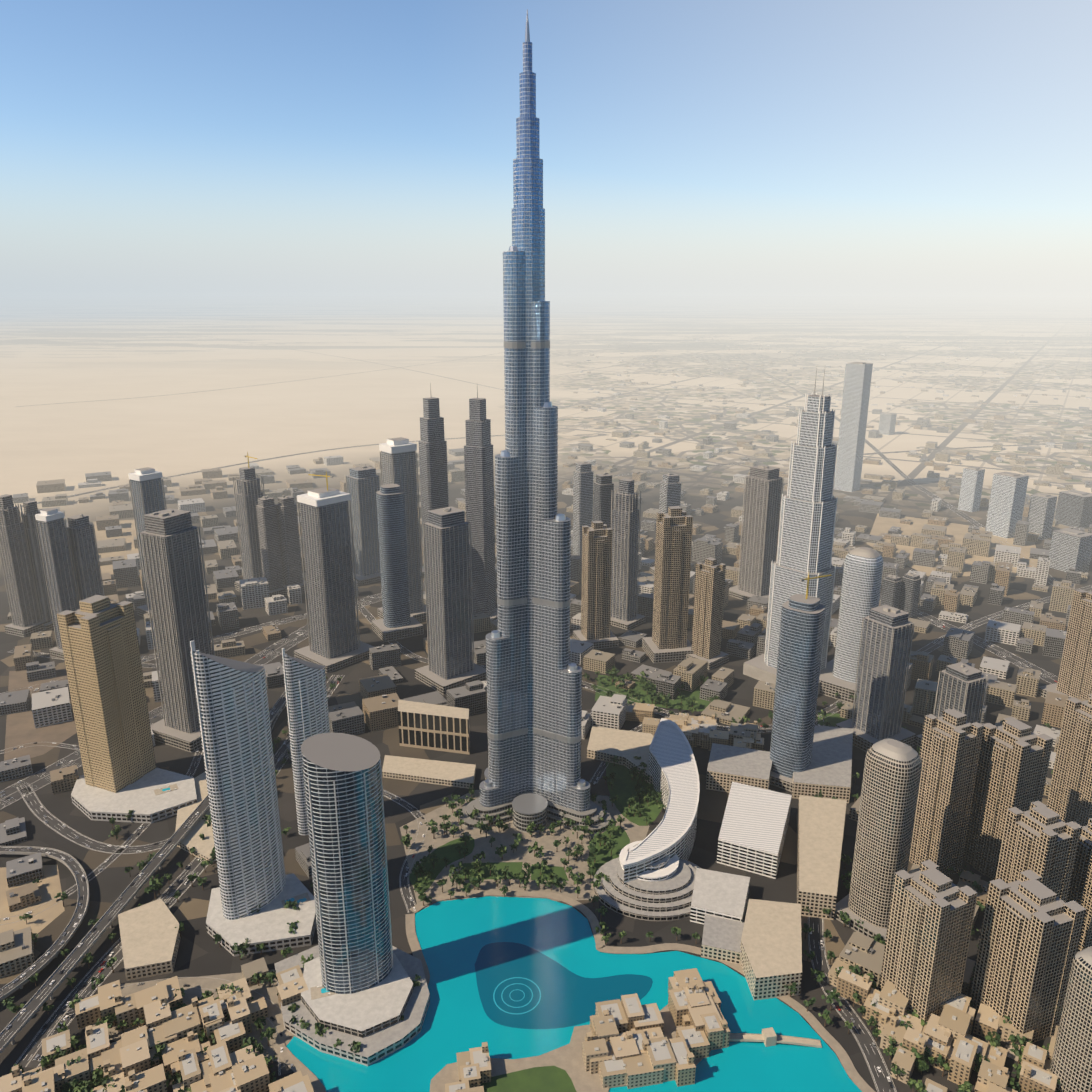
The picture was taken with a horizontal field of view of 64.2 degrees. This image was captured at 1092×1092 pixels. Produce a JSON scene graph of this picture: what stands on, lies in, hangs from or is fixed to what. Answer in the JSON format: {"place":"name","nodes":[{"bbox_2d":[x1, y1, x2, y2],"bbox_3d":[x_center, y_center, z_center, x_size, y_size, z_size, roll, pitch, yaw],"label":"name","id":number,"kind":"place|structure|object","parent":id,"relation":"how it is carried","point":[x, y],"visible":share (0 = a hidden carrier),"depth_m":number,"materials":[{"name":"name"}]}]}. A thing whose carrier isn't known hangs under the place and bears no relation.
{"place":"outdoors","nodes":[
{"label":"outdoors","id":0,"kind":"place"},
{"bbox_2d":[0,494,49,636],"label":"tower","id":1,"kind":"structure","parent":0,"point":[22,595],"depth_m":1537.58,"materials":[{"name":"concrete"}]},
{"bbox_2d":[21,500,54,630],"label":"tower","id":2,"kind":"structure","parent":0,"point":[31,510],"depth_m":1556.23,"materials":[{"name":"concrete"}]},
{"bbox_2d":[65,514,104,608],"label":"tower","id":3,"kind":"structure","parent":0,"point":[84,553],"depth_m":1456.16,"materials":[{"name":"concrete"}]},
{"bbox_2d":[128,467,166,616],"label":"tower","id":4,"kind":"structure","parent":0,"point":[147,489],"depth_m":1585.70,"materials":[{"name":"concrete"}]},
{"bbox_2d":[16,703,285,853],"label":"road ramp","id":5,"kind":"structure","parent":0,"point":[54,823],"depth_m":991.06,"materials":[{"name":"asphalt"}]},
{"bbox_2d":[92,969,295,1061],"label":"ground","id":6,"kind":"structure","parent":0,"point":[194,990],"depth_m":763.62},
{"bbox_2d":[276,495,306,596],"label":"tower","id":7,"kind":"structure","parent":0,"point":[289,538],"depth_m":1739.61,"materials":[{"name":"concrete"}]},
{"bbox_2d":[346,466,380,584],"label":"tower","id":8,"kind":"structure","parent":0,"point":[363,484],"depth_m":1816.13,"materials":[{"name":"glass"}]},
{"bbox_2d":[377,437,427,621],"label":"tower","id":9,"kind":"structure","parent":0,"point":[398,457],"depth_m":1562.32,"materials":[{"name":"concrete"}]},
{"bbox_2d":[419,383,448,605],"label":"tower","id":10,"kind":"structure","parent":0,"point":[433,467],"depth_m":1631.07,"materials":[{"name":"glass"}]},
{"bbox_2d":[415,506,486,694],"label":"tower","id":11,"kind":"structure","parent":0,"point":[448,586],"depth_m":1327.49,"materials":[{"name":"concrete"}]},
{"bbox_2d":[464,389,497,620],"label":"tower","id":12,"kind":"structure","parent":0,"point":[479,476],"depth_m":1558.61,"materials":[{"name":"concrete"}]},
{"bbox_2d":[400,790,648,908],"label":"park plaza","id":13,"kind":"structure","parent":0,"point":[545,838],"depth_m":966.14,"materials":[{"name":"stone"}]},
{"bbox_2d":[408,836,474,891],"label":"lawn","id":14,"kind":"structure","parent":13,"relation":"on","point":[449,851],"depth_m":947.37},
{"bbox_2d":[401,783,628,905],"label":"palm trees","id":15,"kind":"object","parent":13,"relation":"on","point":[481,826],"visible":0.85,"depth_m":942.43,"materials":[{"name":"green plant"}]},
{"bbox_2d":[481,1066,576,1091],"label":"lawn island","id":16,"kind":"structure","parent":0,"point":[547,1079],"depth_m":678.53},
{"bbox_2d":[0,292,1091,1091],"bbox_3d":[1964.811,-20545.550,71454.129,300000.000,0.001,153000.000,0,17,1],"label":"ground","id":17,"kind":"structure","parent":0,"point":[86,352],"depth_m":4177.98,"materials":[{"name":"sand"}]},
{"bbox_2d":[0,865,64,935],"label":"sand lot","id":18,"kind":"structure","parent":17,"relation":"on","point":[49,886],"depth_m":872.35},
{"bbox_2d":[4,668,76,760],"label":"sand lot","id":19,"kind":"structure","parent":17,"relation":"on","point":[21,729],"depth_m":1219.65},
{"bbox_2d":[0,846,89,1000],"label":"curved ramp","id":20,"kind":"structure","parent":17,"relation":"on","point":[70,930],"depth_m":856.66,"materials":[{"name":"asphalt"}]},
{"bbox_2d":[35,508,79,659],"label":"tower","id":21,"kind":"structure","parent":17,"relation":"on","point":[56,556],"depth_m":1424.40,"materials":[{"name":"concrete"}]},
{"bbox_2d":[57,595,155,792],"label":"tower","id":22,"kind":"structure","parent":17,"relation":"on","point":[100,645],"depth_m":1031.93,"materials":[{"name":"concrete"}]},
{"bbox_2d":[71,768,196,822],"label":"building podium","id":23,"kind":"object","parent":17,"relation":"on","point":[142,800],"visible":0.77,"depth_m":1035.89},
{"bbox_2d":[0,691,285,1053],"bbox_3d":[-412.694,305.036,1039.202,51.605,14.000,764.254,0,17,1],"label":"road viaduct","id":24,"kind":"object","parent":17,"relation":"on","point":[18,1022],"visible":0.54,"depth_m":826.67,"materials":[{"name":"concrete"}]},
{"bbox_2d":[118,898,180,980],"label":"low-rise building","id":25,"kind":"structure","parent":17,"relation":"on","point":[150,936],"depth_m":810.16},
{"bbox_2d":[1,810,299,1014],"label":"trees","id":26,"kind":"object","parent":17,"relation":"on","point":[14,1008],"visible":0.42,"depth_m":846.92,"materials":[{"name":"green plant"}]},
{"bbox_2d":[0,729,311,986],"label":"low-rise buildings","id":27,"kind":"structure","parent":17,"relation":"on","point":[17,951],"depth_m":908.59,"materials":[{"name":"concrete"}]},
{"bbox_2d":[0,965,313,1091],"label":"low-rise houses","id":28,"kind":"structure","parent":17,"relation":"on","point":[227,1063],"depth_m":691.82,"materials":[{"name":"beige"}]},
{"bbox_2d":[9,970,309,1091],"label":"trees","id":29,"kind":"object","parent":28,"relation":"on","point":[80,1086],"visible":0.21,"depth_m":699.08,"materials":[{"name":"green plant"}]},
{"bbox_2d":[138,508,214,752],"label":"tower","id":30,"kind":"structure","parent":17,"relation":"on","point":[172,561],"depth_m":1148.57,"materials":[{"name":"concrete"}]},
{"bbox_2d":[13,675,344,1067],"bbox_3d":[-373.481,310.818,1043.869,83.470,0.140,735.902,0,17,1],"label":"boulevard","id":31,"kind":"object","parent":17,"relation":"on","point":[32,1051],"visible":0.4,"depth_m":790.55,"materials":[{"name":"asphalt"}]},
{"bbox_2d":[42,676,341,1013],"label":"trees","id":32,"kind":"object","parent":17,"relation":"on","point":[111,960],"visible":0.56,"depth_m":878.88,"materials":[{"name":"green plant"}]},
{"bbox_2d":[175,772,215,864],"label":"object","id":33,"kind":"object","parent":17,"relation":"on","point":[203,848],"visible":0.18,"depth_m":984.93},
{"bbox_2d":[0,581,424,808],"bbox_3d":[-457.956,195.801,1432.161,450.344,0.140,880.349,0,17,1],"label":"highway","id":34,"kind":"structure","parent":17,"relation":"on","point":[38,779],"depth_m":1247.96,"materials":[{"name":"asphalt"}]},
{"bbox_2d":[190,640,285,919],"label":"skyscraper","id":35,"kind":"structure","parent":17,"relation":"on","point":[234,718],"depth_m":811.57,"materials":[{"name":"grey glass"}]},
{"bbox_2d":[0,547,497,734],"bbox_3d":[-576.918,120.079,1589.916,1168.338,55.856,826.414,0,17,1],"label":"buildings","id":36,"kind":"structure","parent":17,"relation":"on","point":[51,703],"depth_m":1402.36,"materials":[{"name":"concrete"}]},
{"bbox_2d":[233,466,264,590],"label":"tower","id":37,"kind":"structure","parent":17,"relation":"on","point":[249,493],"depth_m":1735.32,"materials":[{"name":"concrete"}]},
{"bbox_2d":[13,448,500,565],"bbox_3d":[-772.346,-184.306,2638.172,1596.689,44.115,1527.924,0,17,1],"label":"low-rise buildings","id":38,"kind":"structure","parent":17,"relation":"on","point":[226,538],"depth_m":2524.10,"materials":[{"name":"concrete"}]},
{"bbox_2d":[206,873,315,956],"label":"building podium","id":39,"kind":"object","parent":17,"relation":"on","point":[268,926],"visible":0.68,"depth_m":832.00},
{"bbox_2d":[256,495,285,596],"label":"tower","id":40,"kind":"structure","parent":17,"relation":"on","point":[269,536],"depth_m":1722.68,"materials":[{"name":"concrete"}]},
{"bbox_2d":[282,648,329,834],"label":"skyscraper","id":41,"kind":"structure","parent":17,"relation":"on","point":[306,698],"depth_m":952.24,"materials":[{"name":"grey glass"}]},
{"bbox_2d":[294,487,373,672],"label":"tower","id":42,"kind":"structure","parent":17,"relation":"on","point":[335,644],"depth_m":1406.27,"materials":[{"name":"concrete"}]},
{"bbox_2d":[274,945,429,1065],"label":"podium terrace","id":43,"kind":"structure","parent":17,"relation":"on","point":[378,1045],"depth_m":718.93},
{"bbox_2d":[301,953,413,1037],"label":"building podium","id":44,"kind":"object","parent":43,"relation":"on","point":[382,1004],"visible":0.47,"depth_m":733.85,"materials":[{"name":"white concrete"}]},
{"bbox_2d":[301,733,393,993],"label":"round skyscraper","id":45,"kind":"structure","parent":44,"relation":"on","point":[342,777],"depth_m":715.66,"materials":[{"name":"blue glass"}]},
{"bbox_2d":[371,484,423,641],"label":"tower","id":46,"kind":"structure","parent":17,"relation":"on","point":[398,621],"depth_m":1519.29,"materials":[{"name":"glass"}]},
{"bbox_2d":[382,755,475,788],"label":"building","id":47,"kind":"structure","parent":17,"relation":"on","point":[455,774],"depth_m":1101.30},
{"bbox_2d":[398,700,469,754],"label":"building","id":48,"kind":"structure","parent":17,"relation":"on","point":[434,727],"depth_m":1161.81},
{"bbox_2d":[445,1042,490,1091],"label":"low-rise buildings","id":49,"kind":"structure","parent":17,"relation":"on","point":[474,1068],"depth_m":675.50,"materials":[{"name":"beige"}]},
{"bbox_2d":[459,9,610,833],"bbox_3d":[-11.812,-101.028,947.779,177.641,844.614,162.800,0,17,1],"label":"skyscraper","id":50,"kind":"structure","parent":17,"relation":"on","point":[532,772],"depth_m":946.75,"materials":[{"name":"blue glass"}]},
{"bbox_2d":[273,890,874,1091],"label":"waterfront promenade","id":51,"kind":"structure","parent":17,"relation":"on","point":[287,1057],"depth_m":810.83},
{"bbox_2d":[418,869,833,1025],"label":"palm trees","id":52,"kind":"object","parent":51,"relation":"on","point":[677,930],"visible":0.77,"depth_m":831.83,"materials":[{"name":"green plant"}]},
{"bbox_2d":[587,726,653,783],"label":"building","id":53,"kind":"structure","parent":17,"relation":"on","point":[609,744],"depth_m":1150.98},
{"bbox_2d":[606,762,662,825],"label":"lawn","id":54,"kind":"structure","parent":17,"relation":"on","point":[623,787],"depth_m":1065.30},
{"bbox_2d":[593,840,701,920],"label":"annex drum terraces","id":55,"kind":"object","parent":17,"relation":"on","point":[661,890],"visible":0.69,"depth_m":873.03,"materials":[{"name":"white"}]},
{"bbox_2d":[595,675,710,710],"bbox_3d":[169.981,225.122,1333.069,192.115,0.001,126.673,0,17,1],"label":"trees","id":56,"kind":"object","parent":17,"relation":"on","point":[700,705],"visible":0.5,"depth_m":1324.38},
{"bbox_2d":[582,968,729,1088],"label":"island building complex","id":57,"kind":"structure","parent":17,"relation":"on","point":[628,1043],"depth_m":703.50,"materials":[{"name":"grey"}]},
{"bbox_2d":[623,718,699,885],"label":"curved building","id":58,"kind":"structure","parent":17,"relation":"on","point":[673,770],"depth_m":982.56,"materials":[{"name":"white"}]},
{"bbox_2d":[581,694,757,745],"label":"buildings","id":59,"kind":"structure","parent":17,"relation":"on","point":[608,712],"depth_m":1213.43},
{"bbox_2d":[625,702,763,750],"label":"buildings","id":60,"kind":"structure","parent":17,"relation":"on","point":[641,712],"depth_m":1191.27,"materials":[{"name":"grey"}]},
{"bbox_2d":[690,868,749,924],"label":"mall block","id":61,"kind":"structure","parent":17,"relation":"on","point":[720,894],"depth_m":861.41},
{"bbox_2d":[701,915,743,964],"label":"mall block","id":62,"kind":"structure","parent":17,"relation":"on","point":[721,939],"depth_m":808.77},
{"bbox_2d":[706,743,771,792],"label":"mall block","id":63,"kind":"structure","parent":17,"relation":"on","point":[728,765],"depth_m":1076.42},
{"bbox_2d":[717,782,791,878],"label":"building","id":64,"kind":"structure","parent":17,"relation":"on","point":[753,830],"depth_m":948.13,"materials":[{"name":"concrete"}]},
{"bbox_2d":[740,899,801,999],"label":"flat-roofed building","id":65,"kind":"structure","parent":17,"relation":"on","point":[771,952],"depth_m":785.19,"materials":[{"name":"concrete"}]},
{"bbox_2d":[481,585,1091,732],"bbox_3d":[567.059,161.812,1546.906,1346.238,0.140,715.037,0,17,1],"label":"boulevard","id":66,"kind":"object","parent":17,"relation":"on","point":[931,647],"visible":0.27,"depth_m":1501.67,"materials":[{"name":"asphalt"}]},
{"bbox_2d":[743,369,837,693],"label":"stepped tower","id":67,"kind":"structure","parent":17,"relation":"on","point":[807,522],"depth_m":1296.30,"materials":[{"name":"white"}]},
{"bbox_2d":[770,594,824,778],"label":"skyscraper","id":68,"kind":"structure","parent":17,"relation":"on","point":[800,642],"depth_m":1048.62,"materials":[{"name":"glass"}]},
{"bbox_2d":[797,795,846,919],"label":"flat-roofed building","id":69,"kind":"structure","parent":17,"relation":"on","point":[820,825],"depth_m":912.62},
{"bbox_2d":[792,725,852,802],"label":"podium building","id":70,"kind":"structure","parent":17,"relation":"on","point":[827,772],"depth_m":1081.74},
{"bbox_2d":[562,407,1091,539],"bbox_3d":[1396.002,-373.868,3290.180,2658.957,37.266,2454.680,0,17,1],"label":"distant low-rise buildings","id":71,"kind":"structure","parent":17,"relation":"on","point":[870,504],"depth_m":2948.99,"materials":[{"name":"concrete"}]},
{"bbox_2d":[570,520,1091,727],"bbox_3d":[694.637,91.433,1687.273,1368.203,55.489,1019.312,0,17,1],"label":"low-rise buildings","id":72,"kind":"structure","parent":17,"relation":"on","point":[1048,632],"depth_m":1582.07,"materials":[{"name":"concrete"}]},
{"bbox_2d":[573,335,1091,411],"bbox_3d":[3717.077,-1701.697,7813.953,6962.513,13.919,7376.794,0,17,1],"label":"distant suburb","id":73,"kind":"object","parent":17,"relation":"on","point":[792,408],"visible":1,"depth_m":5536.67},
{"bbox_2d":[819,547,883,701],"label":"tower","id":74,"kind":"structure","parent":17,"relation":"on","point":[861,582],"depth_m":1294.81,"materials":[{"name":"concrete"}]},
{"bbox_2d":[808,718,896,1091],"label":"boulevard","id":75,"kind":"object","parent":17,"relation":"on","point":[865,1040],"visible":0.52,"depth_m":738.57,"materials":[{"name":"asphalt"}]},
{"bbox_2d":[836,605,915,752],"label":"tower","id":76,"kind":"structure","parent":17,"relation":"on","point":[882,667],"depth_m":1151.49,"materials":[{"name":"concrete"}]},
{"bbox_2d":[834,738,921,940],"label":"tower","id":77,"kind":"structure","parent":17,"relation":"on","point":[889,794],"depth_m":809.20,"materials":[{"name":"concrete"}]},
{"bbox_2d":[879,859,977,1021],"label":"tower","id":78,"kind":"structure","parent":17,"relation":"on","point":[930,919],"depth_m":716.53,"materials":[{"name":"concrete"}]},
{"bbox_2d":[827,957,1058,1091],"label":"low-rise houses","id":79,"kind":"structure","parent":17,"relation":"on","point":[950,1039],"depth_m":698.84,"materials":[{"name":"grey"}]},
{"bbox_2d":[834,585,1057,683],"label":"highway","id":80,"kind":"structure","parent":17,"relation":"on","point":[1048,677],"depth_m":1489.23,"materials":[{"name":"asphalt"}]},
{"bbox_2d":[909,709,983,876],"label":"tower","id":81,"kind":"structure","parent":17,"relation":"on","point":[951,743],"depth_m":894.72,"materials":[{"name":"concrete"}]},
{"bbox_2d":[915,662,986,746],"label":"tower","id":82,"kind":"structure","parent":17,"relation":"on","point":[961,687],"depth_m":1131.36,"materials":[{"name":"concrete"}]},
{"bbox_2d":[866,513,1037,576],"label":"sand lot","id":83,"kind":"structure","parent":17,"relation":"on","point":[958,532],"depth_m":2130.51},
{"bbox_2d":[849,965,1061,1091],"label":"trees","id":84,"kind":"object","parent":17,"relation":"on","point":[921,1066],"visible":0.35,"depth_m":689.48,"materials":[{"name":"green plant"}]},
{"bbox_2d":[839,701,1078,993],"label":"low-rise buildings","id":85,"kind":"structure","parent":17,"relation":"on","point":[866,952],"depth_m":811.68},
{"bbox_2d":[985,472,1028,538],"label":"tower","id":86,"kind":"structure","parent":17,"relation":"on","point":[1006,502],"depth_m":2151.64,"materials":[{"name":"concrete"}]},
{"bbox_2d":[970,870,1085,1042],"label":"tower","id":87,"kind":"structure","parent":17,"relation":"on","point":[1030,934],"depth_m":704.41,"materials":[{"name":"concrete"}]},
{"bbox_2d":[995,801,1081,902],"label":"tower","id":88,"kind":"structure","parent":17,"relation":"on","point":[1041,839],"depth_m":777.89,"materials":[{"name":"concrete"}]},
{"bbox_2d":[1037,589,1091,699],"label":"tower","id":89,"kind":"structure","parent":17,"relation":"on","point":[1075,676],"depth_m":1274.57,"materials":[{"name":"concrete"}]},
{"bbox_2d":[1047,694,1091,825],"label":"tower","id":90,"kind":"structure","parent":17,"relation":"on","point":[1070,796],"depth_m":987.05,"materials":[{"name":"concrete"}]},
{"bbox_2d":[1050,946,1091,1091],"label":"tower","id":91,"kind":"structure","parent":17,"relation":"on","point":[1071,1065],"depth_m":642.12,"materials":[{"name":"concrete"}]},
{"bbox_2d":[1067,818,1091,950],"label":"tower","id":92,"kind":"structure","parent":17,"relation":"on","point":[1080,891],"depth_m":796.17,"materials":[{"name":"concrete"}]},
{"bbox_2d":[0,0,1091,291],"label":"sky","id":93,"kind":"structure","parent":0,"point":[146,145],"materials":[{"name":"blue"}]},
{"bbox_2d":[430,1004,711,1091],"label":"island land","id":94,"kind":"structure","parent":0,"point":[567,1058],"depth_m":693.46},
{"bbox_2d":[286,896,861,1091],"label":"lake","id":95,"kind":"structure","parent":0,"point":[454,937],"depth_m":737.33,"materials":[{"name":"liquid"}]},
{"bbox_2d":[475,942,652,1028],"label":"fountain basin","id":96,"kind":"object","parent":95,"relation":"on","point":[568,998],"visible":0.94,"depth_m":769.91,"materials":[{"name":"teal"}]},
{"bbox_2d":[573,461,593,555],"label":"tower","id":97,"kind":"structure","parent":0,"point":[583,494],"depth_m":1837.19,"materials":[{"name":"concrete"}]},
{"bbox_2d":[573,521,618,649],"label":"tower","id":98,"kind":"structure","parent":0,"point":[595,630],"depth_m":1480.11,"materials":[{"name":"concrete"}]},
{"bbox_2d":[610,478,645,629],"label":"tower","id":99,"kind":"structure","parent":0,"point":[625,522],"depth_m":1568.85,"materials":[{"name":"concrete"}]},
{"bbox_2d":[642,506,693,662],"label":"tower","id":100,"kind":"structure","parent":0,"point":[668,641],"depth_m":1426.70,"materials":[{"name":"concrete"}]},
{"bbox_2d":[686,557,728,669],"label":"tower","id":101,"kind":"structure","parent":0,"point":[708,605],"depth_m":1414.23,"materials":[{"name":"concrete"}]},
{"bbox_2d":[729,465,783,600],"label":"tower","id":102,"kind":"structure","parent":0,"point":[760,518],"depth_m":1699.56,"materials":[{"name":"concrete"}]},
{"bbox_2d":[834,362,872,491],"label":"tower","id":103,"kind":"structure","parent":0,"point":[855,405],"depth_m":2610.85,"materials":[{"name":"concrete"}]},
{"bbox_2d":[958,467,984,511],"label":"tower","id":104,"kind":"structure","parent":0,"point":[971,489],"depth_m":2405.50,"materials":[{"name":"concrete"}]},
{"bbox_2d":[907,481,1056,585],"bbox_3d":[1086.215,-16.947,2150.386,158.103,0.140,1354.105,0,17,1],"label":"road","id":105,"kind":"structure","parent":0,"point":[1050,578],"depth_m":2406.40,"materials":[{"name":"asphalt"}]},
{"bbox_2d":[1,495,1056,1087],"bbox_3d":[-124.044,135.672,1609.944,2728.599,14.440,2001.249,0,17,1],"label":"vehicles","id":106,"kind":"object","parent":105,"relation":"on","point":[279,759],"visible":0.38,"depth_m":927.20,"materials":[{"name":"white"}]},
{"bbox_2d":[963,717,1053,879],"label":"tower","id":107,"kind":"structure","parent":0,"point":[1013,762],"depth_m":890.50,"materials":[{"name":"concrete"}]},
{"bbox_2d":[1027,493,1056,539],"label":"tower","id":108,"kind":"structure","parent":0,"point":[1041,512],"depth_m":2142.27,"materials":[{"name":"concrete"}]},
{"bbox_2d":[1049,528,1091,571],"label":"building","id":109,"kind":"structure","parent":0,"point":[1070,547],"depth_m":1893.88,"materials":[{"name":"concrete"}]},
{"bbox_2d":[1055,490,1091,527],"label":"building","id":110,"kind":"structure","parent":0,"point":[1074,508],"depth_m":2253.37,"materials":[{"name":"concrete"}]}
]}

